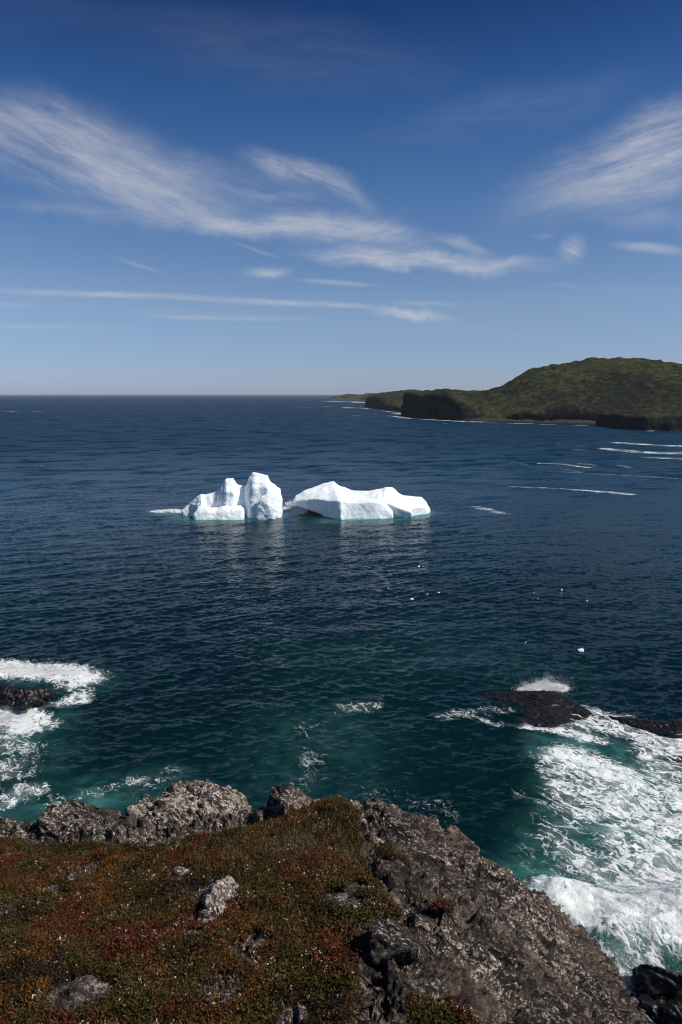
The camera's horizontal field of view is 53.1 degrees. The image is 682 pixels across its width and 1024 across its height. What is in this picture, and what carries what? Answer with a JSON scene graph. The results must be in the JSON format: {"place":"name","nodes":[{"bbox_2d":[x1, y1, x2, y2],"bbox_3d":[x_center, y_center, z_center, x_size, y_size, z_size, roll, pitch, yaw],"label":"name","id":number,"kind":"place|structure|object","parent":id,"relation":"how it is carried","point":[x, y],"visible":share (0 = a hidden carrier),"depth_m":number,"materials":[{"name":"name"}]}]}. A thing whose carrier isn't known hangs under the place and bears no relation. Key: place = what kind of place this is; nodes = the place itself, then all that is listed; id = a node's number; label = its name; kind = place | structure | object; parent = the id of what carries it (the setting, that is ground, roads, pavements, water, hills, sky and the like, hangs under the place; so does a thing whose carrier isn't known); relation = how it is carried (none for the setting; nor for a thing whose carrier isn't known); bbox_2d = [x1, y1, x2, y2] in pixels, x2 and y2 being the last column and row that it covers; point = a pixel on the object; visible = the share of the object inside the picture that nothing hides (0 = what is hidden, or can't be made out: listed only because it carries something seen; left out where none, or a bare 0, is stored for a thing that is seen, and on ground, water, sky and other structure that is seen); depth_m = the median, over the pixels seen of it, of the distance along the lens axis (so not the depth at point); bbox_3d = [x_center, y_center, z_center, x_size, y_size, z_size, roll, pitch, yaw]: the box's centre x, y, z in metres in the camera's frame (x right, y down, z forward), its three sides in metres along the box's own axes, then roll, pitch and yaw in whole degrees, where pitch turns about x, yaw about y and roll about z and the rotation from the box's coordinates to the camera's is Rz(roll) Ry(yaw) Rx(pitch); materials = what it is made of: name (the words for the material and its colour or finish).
{"place":"outdoors","nodes":[
{"label":"outdoors","id":0,"kind":"place"},
{"bbox_2d":[0,794,648,1023],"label":"clifftop","id":1,"kind":"structure","parent":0,"point":[503,946],"depth_m":4.28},
{"bbox_2d":[0,816,23,838],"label":"boulder","id":2,"kind":"object","parent":1,"relation":"on","point":[6,824],"visible":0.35,"depth_m":6.20,"materials":[{"name":"grey stone"}]},
{"bbox_2d":[54,974,98,1011],"bbox_3d":[-1.360,2.429,3.395,0.210,0.142,0.342,7,12,36],"label":"rock","id":3,"kind":"object","parent":1,"relation":"on","point":[84,988],"visible":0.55,"depth_m":3.40,"materials":[{"name":"grey stone"}]},
{"bbox_2d":[36,798,123,841],"bbox_3d":[-2.194,2.749,5.895,0.864,0.414,0.748,0,10,0],"label":"boulder","id":4,"kind":"object","parent":1,"relation":"on","point":[55,821],"visible":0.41,"depth_m":5.84,"materials":[{"name":"grey stone"}]},
{"bbox_2d":[106,827,137,843],"bbox_3d":[-1.804,2.690,5.592,0.322,0.198,0.398,0,10,0],"label":"boulder","id":5,"kind":"object","parent":1,"relation":"on","point":[127,831],"visible":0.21,"depth_m":5.57,"materials":[{"name":"grey stone"}]},
{"bbox_2d":[125,779,252,832],"bbox_3d":[-1.348,2.692,5.952,1.158,0.478,0.949,0,10,0],"label":"boulder","id":6,"kind":"object","parent":1,"relation":"on","point":[181,802],"visible":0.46,"depth_m":5.95,"materials":[{"name":"grey stone"}]},
{"bbox_2d":[194,875,239,926],"bbox_3d":[-0.787,2.455,4.313,0.315,0.210,0.509,0,10,0],"label":"rock","id":7,"kind":"object","parent":1,"relation":"on","point":[219,892],"visible":0.69,"depth_m":4.26,"materials":[{"name":"grey stone"}]},
{"bbox_2d":[0,794,483,1023],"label":"heath plants","id":8,"kind":"object","parent":1,"relation":"on","point":[93,924],"visible":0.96,"depth_m":3.94,"materials":[{"name":"brown plant"}]},
{"bbox_2d":[240,953,248,959],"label":"rock","id":9,"kind":"object","parent":1,"relation":"on","point":[243,955],"visible":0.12,"depth_m":3.65,"materials":[{"name":"grey stone"}]},
{"bbox_2d":[265,784,312,819],"bbox_3d":[-0.400,2.464,5.673,0.460,0.425,0.612,-4,11,-21],"label":"boulder","id":10,"kind":"object","parent":1,"relation":"on","point":[283,799],"visible":0.49,"depth_m":5.59,"materials":[{"name":"grey stone"}]},
{"bbox_2d":[324,891,348,903],"bbox_3d":[-0.006,2.360,4.128,0.180,0.095,0.175,-2,10,-13],"label":"rock","id":11,"kind":"object","parent":1,"relation":"on","point":[332,896],"visible":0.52,"depth_m":4.15,"materials":[{"name":"grey stone"}]},
{"bbox_2d":[364,797,387,805],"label":"boulder","id":12,"kind":"object","parent":1,"relation":"on","point":[375,800],"visible":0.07,"depth_m":5.86,"materials":[{"name":"grey stone"}]},
{"bbox_2d":[367,917,419,964],"bbox_3d":[0.265,2.191,3.517,0.268,0.176,0.248,0,10,0],"label":"rock","id":13,"kind":"object","parent":1,"relation":"on","point":[390,938],"visible":1,"depth_m":3.43,"materials":[{"name":"grey stone"}]},
{"bbox_2d":[0,395,681,1023],"bbox_3d":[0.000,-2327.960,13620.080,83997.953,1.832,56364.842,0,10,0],"label":"sea","id":14,"kind":"structure","parent":0,"point":[304,651],"depth_m":75.42,"materials":[{"name":"liquid"}]},
{"bbox_2d":[0,683,58,712],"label":"sea rock","id":15,"kind":"object","parent":14,"relation":"in","point":[25,698],"visible":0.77,"depth_m":54.90,"materials":[{"name":"black stone"}]},
{"bbox_2d":[0,657,85,727],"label":"sea spray","id":16,"kind":"object","parent":14,"relation":"on","point":[17,709],"visible":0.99,"depth_m":61.51,"materials":[{"name":"white liquid"}]},
{"bbox_2d":[181,472,282,519],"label":"iceberg","id":17,"kind":"object","parent":14,"relation":"on","point":[257,496],"visible":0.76,"depth_m":139.59,"materials":[{"name":"white ice"}]},
{"bbox_2d":[293,481,429,519],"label":"iceberg","id":18,"kind":"object","parent":14,"relation":"on","point":[333,499],"visible":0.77,"depth_m":141.22,"materials":[{"name":"white ice"}]},
{"bbox_2d":[481,690,595,727],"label":"sea rock","id":19,"kind":"object","parent":14,"relation":"in","point":[549,709],"visible":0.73,"depth_m":55.01,"materials":[{"name":"black stone"}]},
{"bbox_2d":[511,672,574,693],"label":"sea spray","id":20,"kind":"object","parent":14,"relation":"on","point":[546,685],"visible":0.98,"depth_m":58.92,"materials":[{"name":"white liquid"}]},
{"bbox_2d":[513,847,681,1000],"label":"sea spray","id":21,"kind":"object","parent":14,"relation":"on","point":[646,959],"visible":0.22,"depth_m":31.57,"materials":[{"name":"white liquid"}]},
{"bbox_2d":[608,716,681,736],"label":"sea rock","id":22,"kind":"object","parent":14,"relation":"in","point":[672,727],"visible":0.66,"depth_m":51.58,"materials":[{"name":"black stone"}]},
{"bbox_2d":[636,994,657,1023],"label":"sea rock","id":23,"kind":"object","parent":14,"relation":"in","point":[647,1006],"visible":0.41,"depth_m":27.45,"materials":[{"name":"black stone"}]},
{"bbox_2d":[632,964,681,997],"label":"sea rock","id":24,"kind":"object","parent":14,"relation":"in","point":[652,981],"visible":0.75,"depth_m":28.24,"materials":[{"name":"black stone"}]},
{"bbox_2d":[654,993,681,1023],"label":"sea rock","id":25,"kind":"object","parent":14,"relation":"in","point":[669,1011],"visible":0.89,"depth_m":27.57,"materials":[{"name":"black stone"}]},
{"bbox_2d":[0,0,681,394],"label":"sky","id":26,"kind":"structure","parent":0,"point":[198,197],"materials":[{"name":"blue"}]},
{"bbox_2d":[328,393,376,399],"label":"headland","id":27,"kind":"structure","parent":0,"point":[349,397],"depth_m":2926.05,"materials":[{"name":"green plant"}]},
{"bbox_2d":[357,392,384,401],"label":"headland","id":28,"kind":"structure","parent":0,"point":[363,399],"depth_m":2468.31,"materials":[{"name":"green plant"}]},
{"bbox_2d":[365,389,485,411],"bbox_3d":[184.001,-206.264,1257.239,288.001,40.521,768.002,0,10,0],"label":"headland","id":29,"kind":"structure","parent":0,"point":[392,401],"depth_m":1140.95,"materials":[{"name":"green plant"}]},
{"bbox_2d":[401,357,681,423],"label":"headland","id":30,"kind":"structure","parent":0,"point":[590,390],"depth_m":663.44,"materials":[{"name":"green plant"}]},
{"bbox_2d":[595,409,681,430],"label":"headland","id":31,"kind":"structure","parent":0,"point":[664,420],"depth_m":487.94,"materials":[{"name":"black stone"}]}
]}

